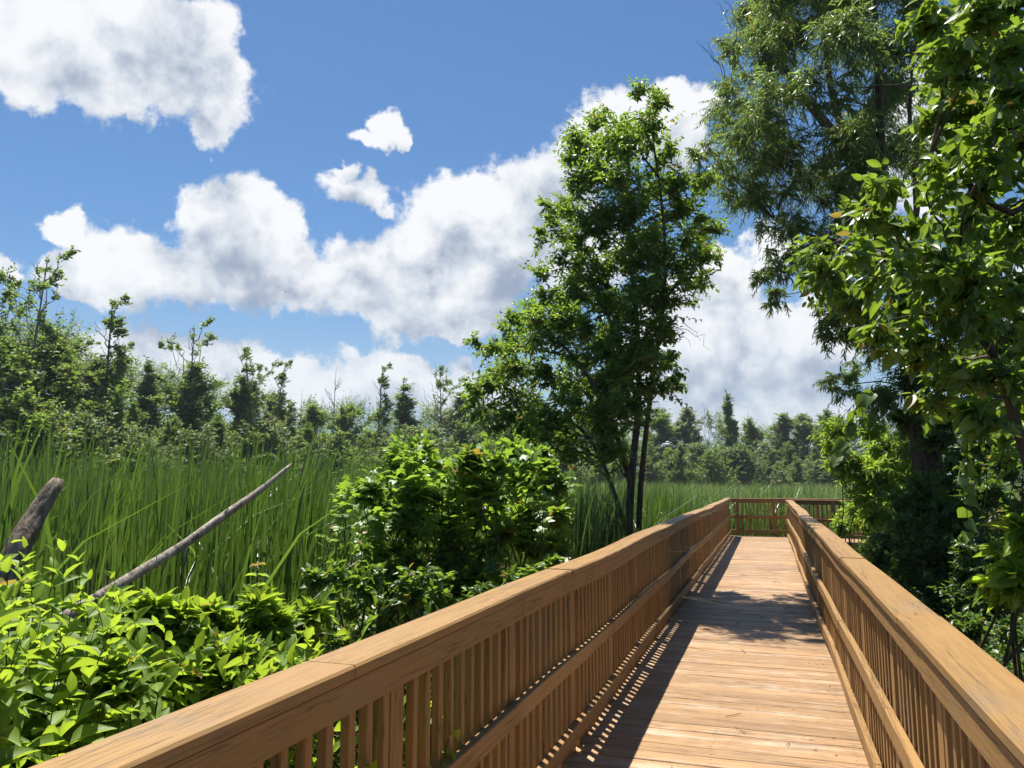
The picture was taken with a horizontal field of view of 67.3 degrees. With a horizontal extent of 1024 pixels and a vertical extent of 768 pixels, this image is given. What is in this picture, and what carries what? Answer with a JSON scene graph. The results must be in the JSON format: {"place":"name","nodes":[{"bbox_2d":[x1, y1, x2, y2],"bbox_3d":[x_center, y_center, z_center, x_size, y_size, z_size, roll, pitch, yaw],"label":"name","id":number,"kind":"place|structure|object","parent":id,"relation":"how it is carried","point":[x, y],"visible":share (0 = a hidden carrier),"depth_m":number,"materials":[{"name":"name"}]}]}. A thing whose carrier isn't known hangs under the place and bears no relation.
{"place":"outdoors","nodes":[
{"label":"outdoors","id":0,"kind":"place"},
{"bbox_2d":[0,0,1023,486],"label":"sky","id":1,"kind":"structure","parent":0,"point":[382,166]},
{"bbox_2d":[332,615,1023,767],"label":"ground","id":2,"kind":"structure","parent":0,"point":[335,765],"depth_m":8.37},
{"bbox_2d":[0,277,48,417],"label":"tall tree","id":3,"kind":"object","parent":2,"relation":"on","point":[19,314],"visible":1,"depth_m":35.31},
{"bbox_2d":[0,408,57,478],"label":"marsh shrub","id":4,"kind":"object","parent":2,"relation":"on","point":[3,423],"visible":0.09,"depth_m":33.26,"materials":[{"name":"green plant"}]},
{"bbox_2d":[0,332,61,406],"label":"leafy tree","id":5,"kind":"object","parent":2,"relation":"on","point":[28,387],"visible":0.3,"depth_m":36.83,"materials":[{"name":"green plant"}]},
{"bbox_2d":[0,477,63,629],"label":"dead log","id":6,"kind":"object","parent":2,"relation":"on","point":[29,525],"visible":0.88,"depth_m":3.31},
{"bbox_2d":[0,245,100,403],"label":"tall tree","id":7,"kind":"object","parent":2,"relation":"on","point":[58,273],"visible":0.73,"depth_m":39.39,"materials":[{"name":"plant"}]},
{"bbox_2d":[0,382,143,479],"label":"marsh shrub","id":8,"kind":"object","parent":2,"relation":"on","point":[24,403],"visible":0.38,"depth_m":33.52,"materials":[{"name":"green plant"}]},
{"bbox_2d":[15,318,135,434],"bbox_3d":[-23.734,2.327,40.660,8.928,11.476,9.632,-2,-7,12],"label":"leafy tree","id":9,"kind":"object","parent":2,"relation":"on","point":[69,355],"visible":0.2,"depth_m":39.96,"materials":[{"name":"green plant"}]},
{"bbox_2d":[0,531,178,767],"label":"leafy shrub","id":10,"kind":"object","parent":2,"relation":"on","point":[49,709],"visible":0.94,"depth_m":1.97,"materials":[{"name":"green plant"}]},
{"bbox_2d":[5,400,173,490],"bbox_3d":[-20.642,3.988,35.274,7.611,6.814,7.201,-1,-7,11],"label":"marsh shrub","id":11,"kind":"object","parent":2,"relation":"on","point":[92,420],"visible":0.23,"depth_m":36.45,"materials":[{"name":"green plant"}]},
{"bbox_2d":[65,355,140,433],"bbox_3d":[-24.311,3.310,44.055,8.034,10.108,5.861,-3,-8,23],"label":"leafy tree","id":12,"kind":"object","parent":2,"relation":"on","point":[89,391],"visible":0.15,"depth_m":44.14,"materials":[{"name":"green plant"}]},
{"bbox_2d":[89,293,134,430],"bbox_3d":[-22.246,1.608,42.666,2.762,13.221,3.771,1,-7,-10],"label":"tall tree","id":13,"kind":"object","parent":2,"relation":"on","point":[112,323],"visible":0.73,"depth_m":42.74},
{"bbox_2d":[96,341,137,426],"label":"tall tree","id":14,"kind":"object","parent":2,"relation":"on","point":[131,343],"visible":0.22,"depth_m":44.01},
{"bbox_2d":[121,399,148,423],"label":"marsh shrub","id":15,"kind":"object","parent":2,"relation":"on","point":[132,415],"visible":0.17,"depth_m":45.51,"materials":[{"name":"green plant"}]},
{"bbox_2d":[93,416,177,480],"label":"marsh shrub","id":16,"kind":"object","parent":2,"relation":"on","point":[120,424],"visible":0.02,"depth_m":40.28,"materials":[{"name":"green plant"}]},
{"bbox_2d":[124,355,178,447],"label":"leafy tree","id":17,"kind":"object","parent":2,"relation":"on","point":[145,388],"visible":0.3,"depth_m":52.36,"materials":[{"name":"green plant"}]},
{"bbox_2d":[105,423,207,476],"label":"marsh shrub","id":18,"kind":"object","parent":2,"relation":"on","point":[137,438],"visible":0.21,"depth_m":40.51,"materials":[{"name":"green plant"}]},
{"bbox_2d":[23,462,293,638],"bbox_3d":[-2.524,1.385,1.223,0.154,2.684,7.390,-2,-7,17],"label":"dead branch","id":19,"kind":"object","parent":2,"relation":"on","point":[133,575],"visible":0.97,"depth_m":4.04,"materials":[{"name":"grey wood"}]},
{"bbox_2d":[150,425,189,463],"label":"marsh shrub","id":20,"kind":"object","parent":2,"relation":"on","point":[165,437],"visible":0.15,"depth_m":45.77,"materials":[{"name":"green plant"}]},
{"bbox_2d":[162,414,192,455],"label":"marsh shrub","id":21,"kind":"object","parent":2,"relation":"on","point":[168,422],"visible":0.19,"depth_m":46.41,"materials":[{"name":"green plant"}]},
{"bbox_2d":[155,315,230,428],"bbox_3d":[-21.967,2.356,52.979,5.308,14.335,4.324,-5,-9,33],"label":"tall tree","id":22,"kind":"object","parent":2,"relation":"on","point":[207,403],"visible":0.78,"depth_m":53.45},
{"bbox_2d":[143,360,269,466],"bbox_3d":[-21.510,3.915,52.721,9.498,11.154,8.056,5,-9,-33],"label":"leafy tree","id":23,"kind":"object","parent":2,"relation":"on","point":[188,416],"visible":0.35,"depth_m":52.48,"materials":[{"name":"green plant"}]},
{"bbox_2d":[154,423,278,482],"bbox_3d":[-18.971,5.758,48.200,8.916,6.492,9.425,3,-8,-20],"label":"marsh shrub","id":24,"kind":"object","parent":2,"relation":"on","point":[204,436],"visible":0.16,"depth_m":47.02,"materials":[{"name":"green plant"}]},
{"bbox_2d":[202,413,237,478],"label":"marsh shrub","id":25,"kind":"object","parent":2,"relation":"on","point":[217,421],"visible":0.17,"depth_m":49.84,"materials":[{"name":"green plant"}]},
{"bbox_2d":[194,373,297,470],"bbox_3d":[-20.378,4.498,57.025,8.385,11.239,7.772,-5,-9,35],"label":"leafy tree","id":26,"kind":"object","parent":2,"relation":"on","point":[238,404],"visible":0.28,"depth_m":57.55,"materials":[{"name":"green plant"}]},
{"bbox_2d":[214,426,290,477],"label":"marsh shrub","id":27,"kind":"object","parent":2,"relation":"on","point":[249,447],"visible":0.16,"depth_m":53.79,"materials":[{"name":"green plant"}]},
{"bbox_2d":[227,346,283,422],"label":"tall tree","id":28,"kind":"object","parent":2,"relation":"on","point":[247,369],"visible":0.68,"depth_m":58.59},
{"bbox_2d":[245,562,268,586],"bbox_3d":[-1.009,1.808,2.938,0.125,2.207,0.121,3,-8,-25],"label":"tall sprout","id":29,"kind":"object","parent":2,"relation":"on","point":[258,574],"visible":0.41,"depth_m":3.07,"materials":[{"name":"green plant"}]},
{"bbox_2d":[211,410,323,479],"bbox_3d":[-19.599,5.846,55.082,10.707,8.259,11.317,3,-8,-22],"label":"marsh shrub","id":30,"kind":"object","parent":2,"relation":"on","point":[270,426],"visible":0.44,"depth_m":55.06,"materials":[{"name":"green plant"}]},
{"bbox_2d":[88,581,459,767],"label":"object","id":31,"kind":"object","parent":2,"relation":"on","point":[213,644],"visible":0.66,"depth_m":2.64,"materials":[{"name":"green plant"}]},
{"bbox_2d":[267,359,295,421],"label":"tall tree","id":32,"kind":"object","parent":2,"relation":"on","point":[282,378],"visible":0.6,"depth_m":61.83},
{"bbox_2d":[255,391,327,469],"bbox_3d":[-19.400,5.623,62.748,9.118,10.197,6.652,7,-10,-43],"label":"leafy tree","id":33,"kind":"object","parent":2,"relation":"on","point":[292,420],"visible":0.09,"depth_m":62.68,"materials":[{"name":"green plant"}]},
{"bbox_2d":[286,424,329,479],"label":"marsh shrub","id":34,"kind":"object","parent":2,"relation":"on","point":[298,432],"visible":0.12,"depth_m":59.45,"materials":[{"name":"green plant"}]},
{"bbox_2d":[299,421,322,472],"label":"marsh shrub","id":35,"kind":"object","parent":2,"relation":"on","point":[307,428],"visible":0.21,"depth_m":63.76,"materials":[{"name":"green plant"}]},
{"bbox_2d":[291,403,342,473],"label":"leafy tree","id":36,"kind":"object","parent":2,"relation":"on","point":[316,417],"visible":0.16,"depth_m":71.90,"materials":[{"name":"green plant"}]},
{"bbox_2d":[321,378,347,434],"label":"bare tree","id":37,"kind":"object","parent":2,"relation":"on","point":[333,404],"visible":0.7,"depth_m":78.25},
{"bbox_2d":[310,425,375,480],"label":"marsh shrub","id":38,"kind":"object","parent":2,"relation":"on","point":[327,439],"visible":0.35,"depth_m":64.87,"materials":[{"name":"green plant"}]},
{"bbox_2d":[320,437,366,479],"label":"marsh shrub","id":39,"kind":"object","parent":2,"relation":"on","point":[335,452],"visible":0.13,"depth_m":65.25,"materials":[{"name":"green plant"}]},
{"bbox_2d":[321,401,376,464],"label":"leafy tree","id":40,"kind":"object","parent":2,"relation":"on","point":[346,418],"visible":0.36,"depth_m":77.59,"materials":[{"name":"green plant"}]},
{"bbox_2d":[351,435,376,473],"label":"marsh shrub","id":41,"kind":"object","parent":2,"relation":"on","point":[365,446],"visible":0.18,"depth_m":71.73,"materials":[{"name":"green plant"}]},
{"bbox_2d":[347,423,383,468],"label":"marsh shrub","id":42,"kind":"object","parent":2,"relation":"on","point":[368,434],"visible":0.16,"depth_m":73.90,"materials":[{"name":"green plant"}]},
{"bbox_2d":[371,362,394,447],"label":"tall tree","id":43,"kind":"object","parent":2,"relation":"on","point":[379,413],"visible":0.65,"depth_m":75.18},
{"bbox_2d":[5,501,779,767],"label":"dry leaves","id":44,"kind":"object","parent":2,"relation":"on","point":[324,587],"visible":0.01,"depth_m":6.58,"materials":[{"name":"plant"}]},
{"bbox_2d":[365,432,430,469],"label":"marsh shrub","id":45,"kind":"object","parent":2,"relation":"on","point":[385,442],"visible":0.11,"depth_m":70.25,"materials":[{"name":"green plant"}]},
{"bbox_2d":[389,377,425,437],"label":"leafy tree","id":46,"kind":"object","parent":2,"relation":"on","point":[404,405],"visible":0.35,"depth_m":79.18,"materials":[{"name":"green plant"}]},
{"bbox_2d":[376,420,453,461],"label":"marsh shrub","id":47,"kind":"object","parent":2,"relation":"on","point":[413,430],"visible":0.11,"depth_m":75.27,"materials":[{"name":"green plant"}]},
{"bbox_2d":[297,538,566,760],"bbox_3d":[-0.534,2.121,5.203,1.845,2.161,1.307,1,-7,-6],"label":"bush","id":48,"kind":"object","parent":2,"relation":"on","point":[411,595],"visible":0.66,"depth_m":4.92,"materials":[{"name":"green plant"}]},
{"bbox_2d":[407,428,456,469],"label":"marsh shrub","id":49,"kind":"object","parent":2,"relation":"on","point":[429,436],"visible":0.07,"depth_m":72.79,"materials":[{"name":"green plant"}]},
{"bbox_2d":[423,365,469,437],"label":"tall tree","id":50,"kind":"object","parent":2,"relation":"on","point":[439,384],"visible":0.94,"depth_m":83.55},
{"bbox_2d":[315,425,581,766],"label":"leafy bush","id":51,"kind":"object","parent":2,"relation":"on","point":[464,487],"visible":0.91,"depth_m":6.28,"materials":[{"name":"green plant"}]},
{"bbox_2d":[434,435,462,458],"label":"marsh shrub","id":52,"kind":"object","parent":2,"relation":"on","point":[452,445],"visible":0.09,"depth_m":77.03,"materials":[{"name":"green plant"}]},
{"bbox_2d":[426,391,481,445],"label":"leafy tree","id":53,"kind":"object","parent":2,"relation":"on","point":[456,413],"visible":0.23,"depth_m":87.86,"materials":[{"name":"green plant"}]},
{"bbox_2d":[450,418,491,452],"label":"marsh shrub","id":54,"kind":"object","parent":2,"relation":"on","point":[465,428],"visible":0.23,"depth_m":83.31,"materials":[{"name":"green plant"}]},
{"bbox_2d":[455,432,510,462],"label":"marsh shrub","id":55,"kind":"object","parent":2,"relation":"on","point":[474,441],"visible":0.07,"depth_m":80.92,"materials":[{"name":"green plant"}]},
{"bbox_2d":[449,399,522,449],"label":"leafy tree","id":56,"kind":"object","parent":2,"relation":"on","point":[492,415],"visible":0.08,"depth_m":91.04,"materials":[{"name":"green plant"}]},
{"bbox_2d":[0,400,1023,767],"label":"cattails","id":57,"kind":"object","parent":2,"relation":"on","point":[154,512],"visible":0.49,"depth_m":6.47,"materials":[{"name":"plant"}]},
{"bbox_2d":[0,304,1023,485],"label":"wood","id":58,"kind":"object","parent":2,"relation":"on","point":[134,379],"visible":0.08,"depth_m":90.73,"materials":[{"name":"plant"}]},
{"bbox_2d":[552,448,601,483],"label":"marsh shrub","id":59,"kind":"object","parent":2,"relation":"on","point":[592,474],"visible":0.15,"depth_m":84.55,"materials":[{"name":"green plant"}]},
{"bbox_2d":[457,75,736,535],"bbox_3d":[1.127,-0.436,11.936,4.635,8.911,3.878,-2,-8,18],"label":"young tree","id":60,"kind":"object","parent":2,"relation":"on","point":[613,379],"visible":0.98,"depth_m":11.57,"materials":[{"name":"green plant"}]},
{"bbox_2d":[578,448,617,484],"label":"marsh shrub","id":61,"kind":"object","parent":2,"relation":"on","point":[589,467],"visible":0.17,"depth_m":90.30,"materials":[{"name":"green plant"}]},
{"bbox_2d":[568,470,639,553],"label":"bare shrub","id":62,"kind":"object","parent":2,"relation":"on","point":[614,518],"visible":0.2,"depth_m":10.32,"materials":[{"name":"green plant"}]},
{"bbox_2d":[573,419,643,483],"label":"leafy tree","id":63,"kind":"object","parent":2,"relation":"on","point":[594,440],"visible":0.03,"depth_m":102.20,"materials":[{"name":"green plant"}]},
{"bbox_2d":[596,454,646,485],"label":"marsh shrub","id":64,"kind":"object","parent":2,"relation":"on","point":[619,476],"visible":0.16,"depth_m":87.94,"materials":[{"name":"green plant"}]},
{"bbox_2d":[577,433,676,484],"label":"marsh shrub","id":65,"kind":"object","parent":2,"relation":"on","point":[649,471],"visible":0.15,"depth_m":92.55,"materials":[{"name":"green plant"}]},
{"bbox_2d":[266,628,1023,767],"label":"undergrowth","id":66,"kind":"object","parent":2,"relation":"on","point":[335,757],"visible":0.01,"depth_m":6.50,"materials":[{"name":"green plant"}]},
{"bbox_2d":[644,443,668,487],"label":"marsh shrub","id":67,"kind":"object","parent":2,"relation":"on","point":[651,450],"visible":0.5,"depth_m":92.36,"materials":[{"name":"green plant"}]},
{"bbox_2d":[636,407,687,479],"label":"leafy tree","id":68,"kind":"object","parent":2,"relation":"on","point":[662,429],"visible":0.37,"depth_m":105.56,"materials":[{"name":"green plant"}]},
{"bbox_2d":[657,444,699,484],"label":"marsh shrub","id":69,"kind":"object","parent":2,"relation":"on","point":[668,453],"visible":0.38,"depth_m":95.79,"materials":[{"name":"green plant"}]},
{"bbox_2d":[667,443,695,487],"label":"marsh shrub","id":70,"kind":"object","parent":2,"relation":"on","point":[679,470],"visible":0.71,"depth_m":93.63,"materials":[{"name":"green plant"}]},
{"bbox_2d":[662,407,705,483],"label":"leafy tree","id":71,"kind":"object","parent":2,"relation":"on","point":[687,415],"visible":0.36,"depth_m":107.00,"materials":[{"name":"green plant"}]},
{"bbox_2d":[682,438,734,486],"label":"marsh shrub","id":72,"kind":"object","parent":2,"relation":"on","point":[696,450],"visible":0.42,"depth_m":96.25,"materials":[{"name":"green plant"}]},
{"bbox_2d":[688,445,742,487],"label":"marsh shrub","id":73,"kind":"object","parent":2,"relation":"on","point":[709,457],"visible":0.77,"depth_m":92.24,"materials":[{"name":"green plant"}]},
{"bbox_2d":[563,535,869,767],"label":"boardwalk","id":74,"kind":"structure","parent":2,"relation":"on","point":[692,681],"depth_m":5.93,"materials":[{"name":"brown wood"}]},
{"bbox_2d":[29,498,731,767],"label":"wooden railing","id":75,"kind":"object","parent":74,"relation":"attached to","point":[542,674],"visible":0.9,"depth_m":3.05,"materials":[{"name":"brown wood"}]},
{"bbox_2d":[638,547,855,766],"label":"litter","id":76,"kind":"object","parent":74,"relation":"on","point":[762,645],"visible":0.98,"depth_m":8.17,"materials":[{"name":"plant"}]},
{"bbox_2d":[731,498,1020,558],"bbox_3d":[10.506,4.343,21.169,8.543,2.334,0.157,-2,-8,18],"label":"wooden railing","id":77,"kind":"object","parent":74,"relation":"attached to","point":[737,516],"visible":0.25,"depth_m":22.24,"materials":[{"name":"brown wood"}]},
{"bbox_2d":[785,500,1023,767],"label":"wooden railing","id":78,"kind":"object","parent":74,"relation":"attached to","point":[923,685],"visible":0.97,"depth_m":3.08,"materials":[{"name":"brown wood"}]},
{"bbox_2d":[792,500,1019,542],"bbox_3d":[10.696,4.107,19.294,6.984,2.334,0.157,-2,-8,18],"label":"wooden railing","id":79,"kind":"object","parent":74,"relation":"attached to","point":[832,503],"visible":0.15,"depth_m":20.18,"materials":[{"name":"brown wood"}]},
{"bbox_2d":[708,389,758,484],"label":"pointed tree","id":80,"kind":"object","parent":2,"relation":"on","point":[730,429],"visible":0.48,"depth_m":101.36,"materials":[{"name":"green plant"}]},
{"bbox_2d":[713,440,757,487],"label":"marsh shrub","id":81,"kind":"object","parent":2,"relation":"on","point":[752,475],"visible":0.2,"depth_m":97.01,"materials":[{"name":"green plant"}]},
{"bbox_2d":[714,443,797,488],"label":"marsh shrub","id":82,"kind":"object","parent":2,"relation":"on","point":[738,451],"visible":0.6,"depth_m":96.36,"materials":[{"name":"green plant"}]},
{"bbox_2d":[737,416,788,486],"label":"leafy tree","id":83,"kind":"object","parent":2,"relation":"on","point":[754,435],"visible":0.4,"depth_m":106.03,"materials":[{"name":"green plant"}]},
{"bbox_2d":[753,459,776,487],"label":"marsh shrub","id":84,"kind":"object","parent":2,"relation":"on","point":[767,472],"visible":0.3,"depth_m":99.47,"materials":[{"name":"green plant"}]},
{"bbox_2d":[749,447,792,486],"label":"marsh shrub","id":85,"kind":"object","parent":2,"relation":"on","point":[771,459],"visible":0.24,"depth_m":103.56,"materials":[{"name":"green plant"}]},
{"bbox_2d":[739,412,824,484],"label":"leafy tree","id":86,"kind":"object","parent":2,"relation":"on","point":[785,424],"visible":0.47,"depth_m":116.80,"materials":[{"name":"green plant"}]},
{"bbox_2d":[778,441,798,485],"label":"marsh shrub","id":87,"kind":"object","parent":2,"relation":"on","point":[789,459],"visible":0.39,"depth_m":111.35,"materials":[{"name":"green plant"}]},
{"bbox_2d":[787,456,808,486],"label":"marsh shrub","id":88,"kind":"object","parent":2,"relation":"on","point":[796,465],"visible":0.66,"depth_m":97.11,"materials":[{"name":"green plant"}]},
{"bbox_2d":[781,412,828,485],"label":"leafy tree","id":89,"kind":"object","parent":2,"relation":"on","point":[802,434],"visible":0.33,"depth_m":116.14,"materials":[{"name":"green plant"}]},
{"bbox_2d":[803,446,822,484],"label":"marsh shrub","id":90,"kind":"object","parent":2,"relation":"on","point":[814,454],"visible":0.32,"depth_m":106.36,"materials":[{"name":"green plant"}]},
{"bbox_2d":[783,458,853,488],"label":"marsh shrub","id":91,"kind":"object","parent":2,"relation":"on","point":[815,471],"visible":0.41,"depth_m":98.62,"materials":[{"name":"green plant"}]},
{"bbox_2d":[684,0,961,574],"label":"willow tree","id":92,"kind":"object","parent":2,"relation":"on","point":[769,31],"visible":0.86,"depth_m":11.88,"materials":[{"name":"green plant"}]},
{"bbox_2d":[784,409,882,482],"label":"leafy tree","id":93,"kind":"object","parent":2,"relation":"on","point":[826,415],"visible":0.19,"depth_m":108.42,"materials":[{"name":"green plant"}]},
{"bbox_2d":[806,411,915,570],"bbox_3d":[6.071,2.271,12.558,1.907,3.709,2.518,-4,-8,31],"label":"lime bush","id":94,"kind":"object","parent":2,"relation":"on","point":[874,474],"visible":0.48,"depth_m":12.28,"materials":[{"name":"green plant"}]},
{"bbox_2d":[782,0,1023,484],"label":"broadleaf tree","id":95,"kind":"object","parent":2,"relation":"on","point":[975,127],"visible":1,"depth_m":3.16,"materials":[{"name":"green plant"}]},
{"bbox_2d":[921,395,969,438],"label":"hanging vine","id":96,"kind":"object","parent":95,"relation":"hanging from","point":[943,419],"visible":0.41,"depth_m":3.50,"materials":[{"name":"green plant"}]},
{"bbox_2d":[954,411,979,543],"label":"hanging vine","id":97,"kind":"object","parent":95,"relation":"hanging from","point":[969,499],"visible":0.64,"depth_m":3.41,"materials":[{"name":"green plant"}]},
{"bbox_2d":[858,469,985,625],"bbox_3d":[5.125,2.403,9.501,1.792,2.682,1.766,-2,-8,18],"label":"dark shrub","id":98,"kind":"object","parent":2,"relation":"on","point":[943,506],"visible":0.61,"depth_m":9.33,"materials":[{"name":"green plant"}]},
{"bbox_2d":[855,409,999,635],"bbox_3d":[5.455,2.032,10.171,1.952,3.938,3.381,0,-7,4],"label":"vine cover","id":99,"kind":"object","parent":2,"relation":"on","point":[953,457],"visible":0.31,"depth_m":9.72,"materials":[{"name":"green plant"}]},
{"bbox_2d":[886,567,995,645],"bbox_3d":[4.411,2.833,8.458,2.004,1.568,1.270,3,-8,-23],"label":"dark shrub","id":100,"kind":"object","parent":2,"relation":"on","point":[928,594],"visible":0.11,"depth_m":8.82,"materials":[{"name":"green plant"}]},
{"bbox_2d":[875,318,1023,668],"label":"dark shrub","id":101,"kind":"object","parent":2,"relation":"on","point":[904,385],"visible":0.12,"depth_m":10.04,"materials":[{"name":"green plant"}]},
{"bbox_2d":[927,431,1023,668],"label":"dark shrub","id":102,"kind":"object","parent":2,"relation":"on","point":[991,494],"visible":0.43,"depth_m":7.63,"materials":[{"name":"green plant"}]},
{"bbox_2d":[943,606,1023,680],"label":"dark shrub","id":103,"kind":"object","parent":2,"relation":"on","point":[973,627],"visible":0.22,"depth_m":6.05,"materials":[{"name":"green plant"}]},
{"bbox_2d":[962,511,1023,682],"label":"sapling","id":104,"kind":"object","parent":2,"relation":"on","point":[1002,585],"visible":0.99,"depth_m":2.72,"materials":[{"name":"green plant"}]},
{"bbox_2d":[831,384,879,467],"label":"hanging vine","id":105,"kind":"object","parent":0,"point":[867,397],"visible":1,"depth_m":5.95,"materials":[{"name":"green plant"}]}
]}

